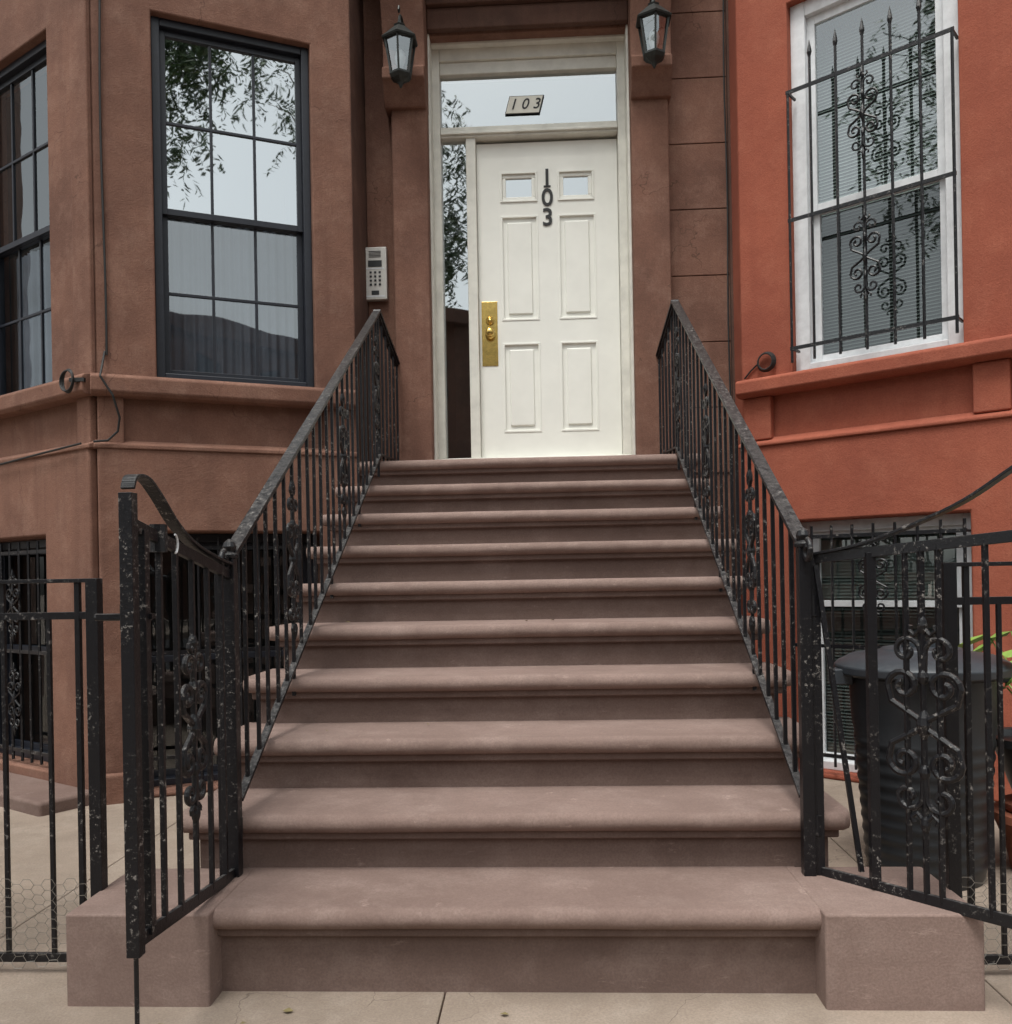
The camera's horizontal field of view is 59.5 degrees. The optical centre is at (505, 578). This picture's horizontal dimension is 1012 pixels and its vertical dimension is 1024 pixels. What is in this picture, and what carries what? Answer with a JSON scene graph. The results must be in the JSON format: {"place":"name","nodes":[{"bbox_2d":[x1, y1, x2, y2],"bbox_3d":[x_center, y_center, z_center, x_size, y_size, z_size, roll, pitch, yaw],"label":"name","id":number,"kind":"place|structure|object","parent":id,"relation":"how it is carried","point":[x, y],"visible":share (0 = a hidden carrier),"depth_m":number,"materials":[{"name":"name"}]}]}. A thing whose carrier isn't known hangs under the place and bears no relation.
{"place":"outdoors","nodes":[
{"label":"outdoors","id":0,"kind":"place"},
{"bbox_2d":[0,778,1011,1023],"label":"sidewalk","id":1,"kind":"structure","parent":0,"point":[31,993],"depth_m":2.44,"materials":[{"name":"concrete"}]},
{"bbox_2d":[0,770,88,816],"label":"plinth","id":2,"kind":"structure","parent":1,"relation":"on","point":[29,795],"depth_m":4.64,"materials":[{"name":"stone"}]},
{"bbox_2d":[0,0,97,767],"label":"bay wall","id":3,"kind":"structure","parent":1,"relation":"on","point":[26,26],"depth_m":5.00,"materials":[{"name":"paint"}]},
{"bbox_2d":[0,39,46,393],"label":"window frame","id":4,"kind":"object","parent":3,"relation":"attached to","point":[35,53],"visible":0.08,"depth_m":5.45,"materials":[{"name":"black wood"}]},
{"bbox_2d":[0,53,50,395],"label":"window sash","id":5,"kind":"object","parent":4,"relation":"in","point":[39,236],"depth_m":5.40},
{"bbox_2d":[0,539,47,761],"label":"window frame","id":6,"kind":"object","parent":3,"relation":"attached to","point":[42,544],"visible":0.2,"depth_m":5.58,"materials":[{"name":"black metal"}]},
{"bbox_2d":[2,548,47,750],"bbox_3d":[-2.835,0.433,5.398,0.800,1.230,0.058,-1,0,35],"label":"window sash","id":7,"kind":"object","parent":6,"relation":"in","point":[36,745],"depth_m":5.59,"materials":[{"name":"black metal"}]},
{"bbox_2d":[0,373,96,462],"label":"window sill","id":8,"kind":"structure","parent":3,"relation":"attached to","point":[52,394],"depth_m":4.92,"materials":[{"name":"brown stone"}]},
{"bbox_2d":[0,449,98,789],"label":"bay base","id":9,"kind":"object","parent":3,"relation":"attached to","point":[53,499],"visible":0.56,"depth_m":4.88,"materials":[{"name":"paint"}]},
{"bbox_2d":[0,541,47,764],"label":"basement grille","id":10,"kind":"object","parent":9,"relation":"attached to","point":[13,669],"visible":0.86,"depth_m":5.19,"materials":[{"name":"black metal"}]},
{"bbox_2d":[68,0,95,374],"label":"corner strip","id":11,"kind":"object","parent":3,"relation":"attached to","point":[81,186],"depth_m":4.77,"materials":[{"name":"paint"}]},
{"bbox_2d":[77,396,96,443],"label":"apron blocks","id":12,"kind":"structure","parent":3,"relation":"attached to","point":[86,419],"depth_m":4.75,"materials":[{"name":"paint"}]},
{"bbox_2d":[6,72,183,391],"bbox_3d":[-2.647,-2.106,5.733,0.860,1.980,0.695,-1,0,35],"label":"room","id":13,"kind":"object","parent":3,"relation":"attached to","point":[24,167],"visible":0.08,"depth_m":5.77,"materials":[{"name":"grey glass"}]},
{"bbox_2d":[16,245,51,389],"bbox_3d":[-2.814,-1.595,5.481,0.810,0.945,0.034,-1,0,35],"label":"sheer curtain","id":14,"kind":"object","parent":13,"relation":"hanging from","point":[32,325],"visible":0.27,"depth_m":5.59,"materials":[{"name":"grey fabric"}]},
{"bbox_2d":[21,551,190,747],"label":"window panes","id":15,"kind":"object","parent":3,"relation":"attached to","point":[168,639],"visible":0.04,"depth_m":5.73,"materials":[{"name":"black glass"}]},
{"bbox_2d":[0,578,107,968],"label":"iron fence","id":16,"kind":"object","parent":1,"relation":"on","point":[96,741],"visible":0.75,"depth_m":2.64,"materials":[{"name":"black metal"}]},
{"bbox_2d":[106,772,123,804],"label":"plinth","id":17,"kind":"structure","parent":1,"relation":"on","point":[114,788],"depth_m":4.69,"materials":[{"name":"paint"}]},
{"bbox_2d":[94,474,242,1023],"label":"iron gate","id":18,"kind":"structure","parent":1,"relation":"on","point":[139,541],"depth_m":2.24,"materials":[{"name":"black metal"}]},
{"bbox_2d":[91,0,355,790],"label":"bay wall","id":19,"kind":"structure","parent":1,"relation":"on","point":[318,30],"depth_m":4.94,"materials":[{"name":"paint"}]},
{"bbox_2d":[0,0,120,464],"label":"utility cable","id":20,"kind":"object","parent":19,"relation":"attached to","point":[72,379],"visible":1,"depth_m":4.76,"materials":[{"name":"brown rubber"}]},
{"bbox_2d":[90,373,356,456],"bbox_3d":[-1.538,-0.910,4.974,1.439,0.408,0.105,-1,0,-22],"label":"window sill","id":21,"kind":"structure","parent":19,"relation":"attached to","point":[189,390],"depth_m":4.89,"materials":[{"name":"brown stone"}]},
{"bbox_2d":[97,396,356,451],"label":"apron blocks","id":22,"kind":"structure","parent":19,"relation":"attached to","point":[107,419],"depth_m":4.75,"materials":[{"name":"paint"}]},
{"bbox_2d":[150,16,313,386],"bbox_3d":[-1.577,-2.125,5.135,0.870,2.020,0.124,-1,0,-22],"label":"window frame","id":23,"kind":"object","parent":19,"relation":"attached to","point":[158,23],"visible":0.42,"depth_m":5.08,"materials":[{"name":"black wood"}]},
{"bbox_2d":[159,29,304,381],"bbox_3d":[-1.580,-2.120,5.141,0.780,1.939,0.058,-1,0,-22],"label":"window sash","id":24,"kind":"object","parent":23,"relation":"in","point":[212,219],"depth_m":5.12,"materials":[{"name":"black wood"}]},
{"bbox_2d":[165,38,296,225],"bbox_3d":[-1.582,-2.562,5.128,0.652,0.985,0.307,-1,0,3],"label":"window glass","id":25,"kind":"object","parent":24,"relation":"in","point":[187,103],"visible":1,"depth_m":5.12,"materials":[{"name":"clear glass"}]},
{"bbox_2d":[154,534,313,786],"bbox_3d":[-1.617,0.449,5.159,1.030,1.415,0.124,-1,0,-22],"label":"window frame","id":26,"kind":"object","parent":19,"relation":"attached to","point":[203,538],"visible":0.12,"depth_m":5.08,"materials":[{"name":"black metal"}]},
{"bbox_2d":[151,543,307,776],"bbox_3d":[-1.619,0.454,5.165,0.930,1.325,0.058,-1,0,-22],"label":"window sash","id":27,"kind":"object","parent":26,"relation":"in","point":[169,658],"depth_m":5.18,"materials":[{"name":"black metal"}]},
{"bbox_2d":[151,537,317,781],"bbox_3d":[-1.565,0.445,5.033,1.010,1.360,0.018,-1,0,-22],"label":"basement grille","id":28,"kind":"object","parent":19,"relation":"attached to","point":[218,547],"visible":0.12,"depth_m":5.05,"materials":[{"name":"black metal"}]},
{"bbox_2d":[184,220,295,235],"bbox_3d":[-1.749,-2.122,5.551,0.830,1.980,0.695,-1,0,-22],"label":"room","id":29,"kind":"object","parent":19,"relation":"attached to","point":[237,227],"depth_m":5.91,"materials":[{"name":"grey"}]},
{"bbox_2d":[168,219,298,378],"bbox_3d":[-1.622,-1.617,5.266,0.780,0.945,0.034,-1,0,-22],"label":"sheer curtain","id":30,"kind":"object","parent":29,"relation":"hanging from","point":[191,324],"visible":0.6,"depth_m":5.27,"materials":[{"name":"grey fabric"}]},
{"bbox_2d":[153,549,297,769],"bbox_3d":[-1.778,0.452,5.549,0.990,1.375,0.640,-1,0,-22],"label":"room","id":31,"kind":"object","parent":1,"relation":"on","point":[170,750],"depth_m":5.92,"materials":[{"name":"black"}]},
{"bbox_2d":[97,448,356,797],"bbox_3d":[-1.515,0.234,5.001,1.413,1.900,0.053,-1,0,-22],"label":"bay base","id":32,"kind":"object","parent":1,"relation":"on","point":[211,492],"visible":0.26,"depth_m":4.86,"materials":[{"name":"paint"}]},
{"bbox_2d":[158,544,553,1023],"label":"fallen leaves","id":33,"kind":"object","parent":1,"relation":"on","point":[289,1009],"visible":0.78,"depth_m":2.38,"materials":[{"name":"brown plant"}]},
{"bbox_2d":[349,0,369,461],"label":"bay return","id":34,"kind":"object","parent":1,"relation":"on","point":[358,143],"visible":0.04,"depth_m":5.49,"materials":[{"name":"brown stone"}]},
{"bbox_2d":[66,453,984,1010],"bbox_3d":[0.092,0.245,4.144,2.474,1.921,3.532,-1,0,3],"label":"front stoop","id":35,"kind":"object","parent":1,"relation":"on","point":[478,769],"visible":0.82,"depth_m":2.92,"materials":[{"name":"stone"}]},
{"bbox_2d":[214,309,399,876],"bbox_3d":[-0.788,-0.331,4.132,0.089,2.524,2.953,-1,0,4],"label":"stair railing","id":36,"kind":"object","parent":35,"relation":"on","point":[234,545],"visible":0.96,"depth_m":3.42,"materials":[{"name":"black metal"}]},
{"bbox_2d":[439,454,630,459],"bbox_3d":[0.194,-0.722,5.897,1.274,0.150,0.260,-1,0,3],"label":"threshold","id":37,"kind":"object","parent":35,"relation":"on","point":[545,456],"visible":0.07,"depth_m":5.76,"materials":[{"name":"beige paint"}]},
{"bbox_2d":[656,300,824,875],"bbox_3d":[0.948,-0.362,4.050,0.089,2.524,2.953,-1,0,2],"label":"stair railing","id":38,"kind":"object","parent":35,"relation":"on","point":[677,319],"visible":0.96,"depth_m":3.27,"materials":[{"name":"black metal"}]},
{"bbox_2d":[811,465,1011,928],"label":"iron gate","id":39,"kind":"structure","parent":38,"relation":"attached to","point":[991,914],"depth_m":2.41,"materials":[{"name":"black metal"}]},
{"bbox_2d":[728,0,1011,800],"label":"red townhouse","id":40,"kind":"structure","parent":1,"relation":"on","point":[871,165],"depth_m":4.93,"materials":[{"name":"paint"}]},
{"bbox_2d":[724,0,736,575],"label":"joint","id":41,"kind":"object","parent":40,"relation":"attached to","point":[729,201],"depth_m":5.55,"materials":[{"name":"brown stone"}]},
{"bbox_2d":[722,0,775,394],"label":"cable coil","id":42,"kind":"object","parent":40,"relation":"attached to","point":[773,361],"visible":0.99,"depth_m":5.58,"materials":[{"name":"black rubber"}]},
{"bbox_2d":[790,0,963,370],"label":"window frame","id":43,"kind":"structure","parent":40,"relation":"in","point":[799,13],"depth_m":5.12,"materials":[{"name":"white plastic"}]},
{"bbox_2d":[800,513,972,772],"bbox_3d":[2.118,0.377,4.914,0.940,1.425,0.124,-1,0,41],"label":"window frame","id":44,"kind":"structure","parent":40,"relation":"in","point":[947,519],"depth_m":4.87,"materials":[{"name":"white plastic"}]},
{"bbox_2d":[829,642,1011,890],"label":"trash can","id":45,"kind":"object","parent":1,"relation":"on","point":[850,669],"visible":0.52,"depth_m":3.21,"materials":[{"name":"plastic"}]},
{"bbox_2d":[941,561,1011,969],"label":"iron fence","id":46,"kind":"object","parent":1,"relation":"on","point":[951,600],"visible":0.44,"depth_m":2.51,"materials":[{"name":"black metal"}]},
{"bbox_2d":[958,631,1011,868],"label":"potted plant","id":47,"kind":"object","parent":1,"relation":"on","point":[1007,764],"visible":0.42,"depth_m":3.38,"materials":[{"name":"green plant"}]},
{"bbox_2d":[503,216,596,430],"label":"door panel backs","id":48,"kind":"object","parent":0,"point":[592,346],"depth_m":5.85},
{"label":"ground","id":49,"kind":"structure","parent":0,"visible":0},
{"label":"outer walls","id":50,"kind":"object","parent":49,"relation":"on","visible":0},
{"bbox_2d":[363,0,731,575],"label":"door wall","id":51,"kind":"structure","parent":50,"relation":"attached to","point":[379,188],"depth_m":5.70,"materials":[{"name":"brown stone"}]},
{"bbox_2d":[366,247,387,301],"bbox_3d":[-0.836,-1.952,5.679,0.150,0.337,0.047,-1,0,3],"label":"intercom panel","id":52,"kind":"object","parent":51,"relation":"attached to","point":[376,274],"visible":0.88,"depth_m":5.66,"materials":[{"name":"metal"}]},
{"bbox_2d":[381,5,417,87],"bbox_3d":[-0.638,-3.205,5.385,0.203,0.485,0.317,-1,0,3],"label":"wall lantern","id":53,"kind":"object","parent":51,"relation":"attached to","point":[399,37],"depth_m":5.32,"materials":[{"name":"metal"}]},
{"bbox_2d":[380,0,672,117],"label":"door consoles","id":54,"kind":"object","parent":51,"relation":"attached to","point":[647,81],"depth_m":5.49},
{"bbox_2d":[425,0,627,33],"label":"door lintel","id":55,"kind":"structure","parent":51,"relation":"attached to","point":[446,16],"depth_m":5.61,"materials":[{"name":"brown stone"}]},
{"bbox_2d":[432,41,630,458],"bbox_3d":[0.166,-2.141,5.849,1.274,2.690,0.155,-1,0,3],"label":"door frame","id":56,"kind":"object","parent":51,"relation":"in","point":[531,62],"visible":0.84,"depth_m":5.80,"materials":[{"name":"white wood"}]},
{"bbox_2d":[442,76,615,458],"bbox_3d":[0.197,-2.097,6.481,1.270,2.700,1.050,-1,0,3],"label":"window panes","id":57,"kind":"object","parent":56,"relation":"in","point":[571,100],"visible":0.04,"depth_m":6.67,"materials":[{"name":"clear glass"}]},
{"bbox_2d":[506,95,542,113],"bbox_3d":[0.120,-3.117,5.822,0.246,0.109,0.004,-1,0,3],"label":"transom number plate","id":58,"kind":"object","parent":57,"relation":"attached to","point":[518,108],"visible":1,"depth_m":5.82,"materials":[{"name":"beige metal"}]},
{"bbox_2d":[512,98,540,108],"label":"transom numerals","id":59,"kind":"object","parent":58,"relation":"attached to","point":[538,103],"visible":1,"depth_m":5.82,"materials":[{"name":"black metal"}]},
{"bbox_2d":[476,139,621,457],"bbox_3d":[0.285,-1.843,5.864,0.926,2.080,0.045,-1,0,3],"label":"door leaf","id":60,"kind":"object","parent":56,"relation":"in","point":[550,330],"visible":0.91,"depth_m":5.84,"materials":[{"name":"white wood"}]},
{"bbox_2d":[481,302,497,365],"bbox_3d":[-0.107,-1.619,5.858,0.105,0.425,0.004,-1,0,3],"label":"brass plate","id":61,"kind":"object","parent":60,"relation":"attached to","point":[489,350],"visible":0.98,"depth_m":5.86,"materials":[{"name":"gold metal"}]},
{"bbox_2d":[485,317,494,338],"bbox_3d":[-0.107,-1.657,5.822,0.066,0.148,0.071,-1,0,3],"label":"door knob and deadbolt","id":62,"kind":"object","parent":61,"relation":"attached to","point":[489,333],"visible":1,"depth_m":5.84,"materials":[{"name":"gold metal"}]},
{"bbox_2d":[502,172,591,199],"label":"door light frames","id":63,"kind":"structure","parent":60,"relation":"attached to","point":[561,176],"depth_m":5.85,"materials":[{"name":"white wood"}]},
{"bbox_2d":[545,169,548,185],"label":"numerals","id":64,"kind":"object","parent":60,"relation":"attached to","point":[546,177],"visible":1,"depth_m":5.83,"materials":[{"name":"black metal"}]},
{"bbox_2d":[542,188,552,205],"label":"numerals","id":65,"kind":"object","parent":60,"relation":"attached to","point":[549,203],"visible":1,"depth_m":5.83,"materials":[{"name":"black metal"}]},
{"bbox_2d":[543,208,551,225],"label":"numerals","id":66,"kind":"object","parent":60,"relation":"attached to","point":[548,216],"visible":1,"depth_m":5.83,"materials":[{"name":"black metal"}]},
{"bbox_2d":[500,169,598,432],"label":"door mouldings","id":67,"kind":"structure","parent":60,"relation":"attached to","point":[536,216],"depth_m":5.84,"materials":[{"name":"white wood"}]},
{"bbox_2d":[507,220,592,425],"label":"door panels","id":68,"kind":"object","parent":60,"relation":"attached to","point":[520,294],"visible":1,"depth_m":5.84,"materials":[{"name":"white wood"}]},
{"bbox_2d":[427,24,635,459],"bbox_3d":[0.159,-2.111,5.712,1.312,2.790,0.130,-1,0,3],"label":"frame caulk edge","id":69,"kind":"object","parent":51,"relation":"attached to","point":[525,42],"visible":0.62,"depth_m":5.70,"materials":[{"name":"beige paint"}]},
{"bbox_2d":[391,98,672,460],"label":"door pilasters","id":70,"kind":"object","parent":51,"relation":"attached to","point":[650,208],"depth_m":5.59,"materials":[{"name":"brown stone"}]},
{"bbox_2d":[636,0,671,68],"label":"wall lantern","id":71,"kind":"object","parent":51,"relation":"attached to","point":[653,17],"depth_m":5.24,"materials":[{"name":"metal"}]},
{"bbox_2d":[668,0,731,472],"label":"ashlar blocks","id":72,"kind":"structure","parent":51,"relation":"attached to","point":[697,174],"depth_m":5.60,"materials":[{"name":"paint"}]},
{"label":"transom","id":73,"kind":"object","parent":51,"relation":"attached to","visible":0},
{"bbox_2d":[505,95,543,114],"bbox_3d":[0.122,-3.117,5.826,0.261,0.119,0.004,-1,0,3],"label":"plate border","id":74,"kind":"object","parent":73,"relation":"attached to","point":[525,113],"visible":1,"depth_m":5.82,"materials":[{"name":"black metal"}]}
]}

